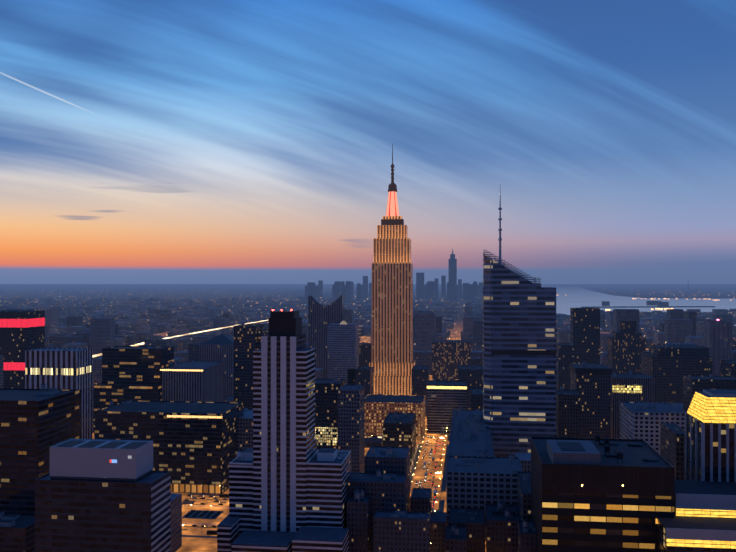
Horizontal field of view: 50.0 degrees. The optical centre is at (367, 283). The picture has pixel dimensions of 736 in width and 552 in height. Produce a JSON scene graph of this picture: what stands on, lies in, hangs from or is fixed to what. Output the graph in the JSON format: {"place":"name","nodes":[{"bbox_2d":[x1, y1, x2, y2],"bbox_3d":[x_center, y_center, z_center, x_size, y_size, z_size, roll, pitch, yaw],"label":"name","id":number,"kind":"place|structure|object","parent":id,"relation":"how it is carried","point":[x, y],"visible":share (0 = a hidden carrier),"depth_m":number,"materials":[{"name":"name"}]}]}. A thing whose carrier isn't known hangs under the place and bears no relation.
{"place":"outdoors","nodes":[
{"label":"outdoors","id":0,"kind":"place"},
{"bbox_2d":[0,309,44,388],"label":"high-rise building","id":1,"kind":"structure","parent":0,"point":[21,331],"depth_m":1171.89,"materials":[{"name":"concrete"}]},
{"bbox_2d":[25,344,92,438],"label":"office building","id":2,"kind":"structure","parent":0,"point":[61,368],"depth_m":847.24,"materials":[{"name":"concrete"}]},
{"bbox_2d":[200,333,233,395],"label":"pyramid tower","id":3,"kind":"structure","parent":0,"point":[219,348],"depth_m":1234.83,"materials":[{"name":"concrete"}]},
{"bbox_2d":[217,309,350,551],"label":"striped tower","id":4,"kind":"structure","parent":0,"point":[287,488],"depth_m":558.61,"materials":[{"name":"grey concrete"}]},
{"bbox_2d":[182,434,449,537],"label":"street","id":5,"kind":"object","parent":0,"point":[198,514],"visible":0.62,"depth_m":757.38,"materials":[{"name":"asphalt"}]},
{"bbox_2d":[338,384,364,472],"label":"grey tower","id":6,"kind":"structure","parent":0,"point":[351,418],"depth_m":784.87,"materials":[{"name":"concrete"}]},
{"bbox_2d":[0,284,735,551],"bbox_3d":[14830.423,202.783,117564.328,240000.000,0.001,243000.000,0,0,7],"label":"ground","id":7,"kind":"structure","parent":0,"point":[215,292],"depth_m":13182.72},
{"bbox_2d":[0,383,80,551],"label":"dark block","id":8,"kind":"structure","parent":7,"relation":"on","point":[36,425],"depth_m":551.46,"materials":[{"name":"concrete"}]},
{"bbox_2d":[35,439,170,551],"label":"penthouse block","id":9,"kind":"structure","parent":7,"relation":"on","point":[99,495],"depth_m":450.69,"materials":[{"name":"grey concrete"}]},
{"bbox_2d":[49,324,201,360],"bbox_3d":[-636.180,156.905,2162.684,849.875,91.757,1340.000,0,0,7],"label":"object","id":10,"kind":"object","parent":7,"relation":"on","point":[194,351],"visible":0.25,"depth_m":1975.99,"materials":[{"name":"concrete"}]},
{"bbox_2d":[94,346,173,438],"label":"dark slab","id":11,"kind":"structure","parent":7,"relation":"on","point":[131,372],"depth_m":936.75,"materials":[{"name":"concrete"}]},
{"bbox_2d":[95,399,243,493],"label":"plaza block","id":12,"kind":"structure","parent":7,"relation":"on","point":[194,446],"depth_m":766.81,"materials":[{"name":"concrete"}]},
{"bbox_2d":[92,320,268,358],"bbox_3d":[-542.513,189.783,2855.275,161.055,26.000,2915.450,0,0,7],"label":"expressway","id":13,"kind":"structure","parent":7,"relation":"on","point":[139,344],"depth_m":2764.26,"materials":[{"name":"concrete"}]},
{"bbox_2d":[160,359,224,401],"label":"office building","id":14,"kind":"structure","parent":7,"relation":"on","point":[198,381],"depth_m":933.17,"materials":[{"name":"concrete"}]},
{"bbox_2d":[237,408,252,450],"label":"plaza building","id":15,"kind":"structure","parent":7,"relation":"on","point":[244,431],"depth_m":808.35,"materials":[{"name":"concrete"}]},
{"bbox_2d":[234,323,267,408],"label":"dark slab","id":16,"kind":"structure","parent":7,"relation":"on","point":[247,340],"depth_m":1024.48,"materials":[{"name":"concrete"}]},
{"bbox_2d":[182,434,443,534],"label":"cars","id":17,"kind":"object","parent":7,"relation":"on","point":[216,499],"visible":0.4,"depth_m":746.17,"materials":[{"name":"paint"}]},
{"bbox_2d":[190,427,448,543],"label":"street lamps","id":18,"kind":"object","parent":7,"relation":"on","point":[414,462],"visible":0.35,"depth_m":866.26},
{"bbox_2d":[308,294,344,378],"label":"notched tower","id":19,"kind":"structure","parent":7,"relation":"on","point":[321,317],"depth_m":1519.42,"materials":[{"name":"concrete"}]},
{"bbox_2d":[315,378,345,449],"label":"office building","id":20,"kind":"structure","parent":7,"relation":"on","point":[326,413],"depth_m":909.30,"materials":[{"name":"concrete"}]},
{"bbox_2d":[328,321,358,384],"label":"white grid tower","id":21,"kind":"structure","parent":7,"relation":"on","point":[343,346],"depth_m":1261.65,"materials":[{"name":"concrete"}]},
{"bbox_2d":[0,297,735,551],"bbox_3d":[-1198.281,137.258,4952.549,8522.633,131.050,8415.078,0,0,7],"label":"city buildings","id":22,"kind":"structure","parent":7,"relation":"on","point":[108,328],"depth_m":3012.63,"materials":[{"name":"concrete"}]},
{"bbox_2d":[305,248,482,300],"bbox_3d":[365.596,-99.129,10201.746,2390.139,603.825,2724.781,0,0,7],"label":"skyline","id":23,"kind":"structure","parent":7,"relation":"on","point":[472,292],"depth_m":9648.34},
{"bbox_2d":[365,394,424,439],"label":"building","id":24,"kind":"structure","parent":7,"relation":"on","point":[379,408],"depth_m":1027.88,"materials":[{"name":"concrete"}]},
{"bbox_2d":[369,143,414,394],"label":"skyscraper","id":25,"kind":"structure","parent":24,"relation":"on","point":[392,362],"depth_m":1372.35,"materials":[{"name":"stone"}]},
{"bbox_2d":[347,446,446,551],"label":"buildings","id":26,"kind":"structure","parent":7,"relation":"on","point":[386,512],"depth_m":573.67,"materials":[{"name":"concrete"}]},
{"bbox_2d":[347,342,482,416],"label":"city buildings","id":27,"kind":"structure","parent":7,"relation":"on","point":[472,376],"depth_m":1258.42,"materials":[{"name":"concrete"}]},
{"bbox_2d":[427,378,466,433],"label":"office building","id":28,"kind":"structure","parent":7,"relation":"on","point":[445,399],"depth_m":1063.98,"materials":[{"name":"concrete"}]},
{"bbox_2d":[432,340,470,380],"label":"building","id":29,"kind":"structure","parent":7,"relation":"on","point":[449,357],"depth_m":1488.72,"materials":[{"name":"concrete"}]},
{"bbox_2d":[448,406,494,458],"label":"building","id":30,"kind":"structure","parent":7,"relation":"on","point":[470,435],"depth_m":792.48,"materials":[{"name":"concrete"}]},
{"bbox_2d":[446,451,522,525],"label":"office building","id":31,"kind":"structure","parent":7,"relation":"on","point":[475,482],"depth_m":641.55,"materials":[{"name":"concrete"}]},
{"bbox_2d":[483,194,555,456],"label":"glass tower","id":32,"kind":"structure","parent":7,"relation":"on","point":[519,361],"depth_m":832.95,"materials":[{"name":"blue glass"}]},
{"bbox_2d":[570,308,599,363],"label":"dark slab","id":33,"kind":"structure","parent":7,"relation":"on","point":[585,331],"depth_m":1554.37,"materials":[{"name":"concrete"}]},
{"bbox_2d":[569,361,611,438],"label":"cornice block","id":34,"kind":"structure","parent":7,"relation":"on","point":[590,384],"depth_m":920.34,"materials":[{"name":"concrete"}]},
{"bbox_2d":[531,434,674,551],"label":"black office block","id":35,"kind":"structure","parent":7,"relation":"on","point":[597,493],"depth_m":483.52,"materials":[{"name":"metal"}]},
{"bbox_2d":[611,369,655,438],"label":"office building","id":36,"kind":"structure","parent":7,"relation":"on","point":[626,387],"depth_m":964.51,"materials":[{"name":"concrete"}]},
{"bbox_2d":[556,343,735,479],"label":"skyscraper","id":37,"kind":"structure","parent":7,"relation":"on","point":[672,444],"depth_m":876.29,"materials":[{"name":"concrete"}]},
{"bbox_2d":[620,401,686,453],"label":"office building","id":38,"kind":"structure","parent":7,"relation":"on","point":[641,420],"depth_m":730.64,"materials":[{"name":"concrete"}]},
{"bbox_2d":[641,341,712,402],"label":"high-rise building","id":39,"kind":"structure","parent":7,"relation":"on","point":[667,366],"depth_m":1151.11,"materials":[{"name":"concrete"}]},
{"bbox_2d":[0,0,735,283],"label":"sky","id":40,"kind":"structure","parent":0,"point":[142,141],"materials":[{"name":"blue"}]},
{"bbox_2d":[10,287,732,442],"bbox_3d":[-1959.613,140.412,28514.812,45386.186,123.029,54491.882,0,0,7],"label":"city light points","id":41,"kind":"structure","parent":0,"point":[300,308],"depth_m":6289.52,"materials":[{"name":"orange"}]},
{"bbox_2d":[383,411,415,465],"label":"building","id":42,"kind":"structure","parent":0,"point":[399,429],"depth_m":879.94,"materials":[{"name":"concrete"}]},
{"bbox_2d":[445,471,535,551],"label":"buildings","id":43,"kind":"structure","parent":0,"point":[502,526],"depth_m":584.08,"materials":[{"name":"concrete"}]},
{"bbox_2d":[608,320,645,373],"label":"stepped tower","id":44,"kind":"structure","parent":0,"point":[626,344],"depth_m":1449.14,"materials":[{"name":"concrete"}]},
{"bbox_2d":[555,287,735,314],"bbox_3d":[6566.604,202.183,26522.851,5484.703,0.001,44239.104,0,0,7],"label":"bay water","id":45,"kind":"structure","parent":0,"point":[567,298],"depth_m":8796.19,"materials":[{"name":"blue liquid"}]},
{"bbox_2d":[581,282,714,310],"bbox_3d":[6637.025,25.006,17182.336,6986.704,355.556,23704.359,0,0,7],"label":"bay pier","id":46,"kind":"structure","parent":45,"relation":"in","point":[605,304],"depth_m":6670.68,"materials":[{"name":"grey concrete"}]},
{"bbox_2d":[658,389,735,551],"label":"office building","id":47,"kind":"structure","parent":0,"point":[703,519],"depth_m":504.15,"materials":[{"name":"concrete"}]},
{"bbox_2d":[704,319,731,375],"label":"slim tower","id":48,"kind":"structure","parent":0,"point":[718,338],"depth_m":1428.07,"materials":[{"name":"concrete"}]},
{"bbox_2d":[720,360,735,377],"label":"edge block","id":49,"kind":"structure","parent":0,"point":[727,367],"depth_m":1113.66,"materials":[{"name":"concrete"}]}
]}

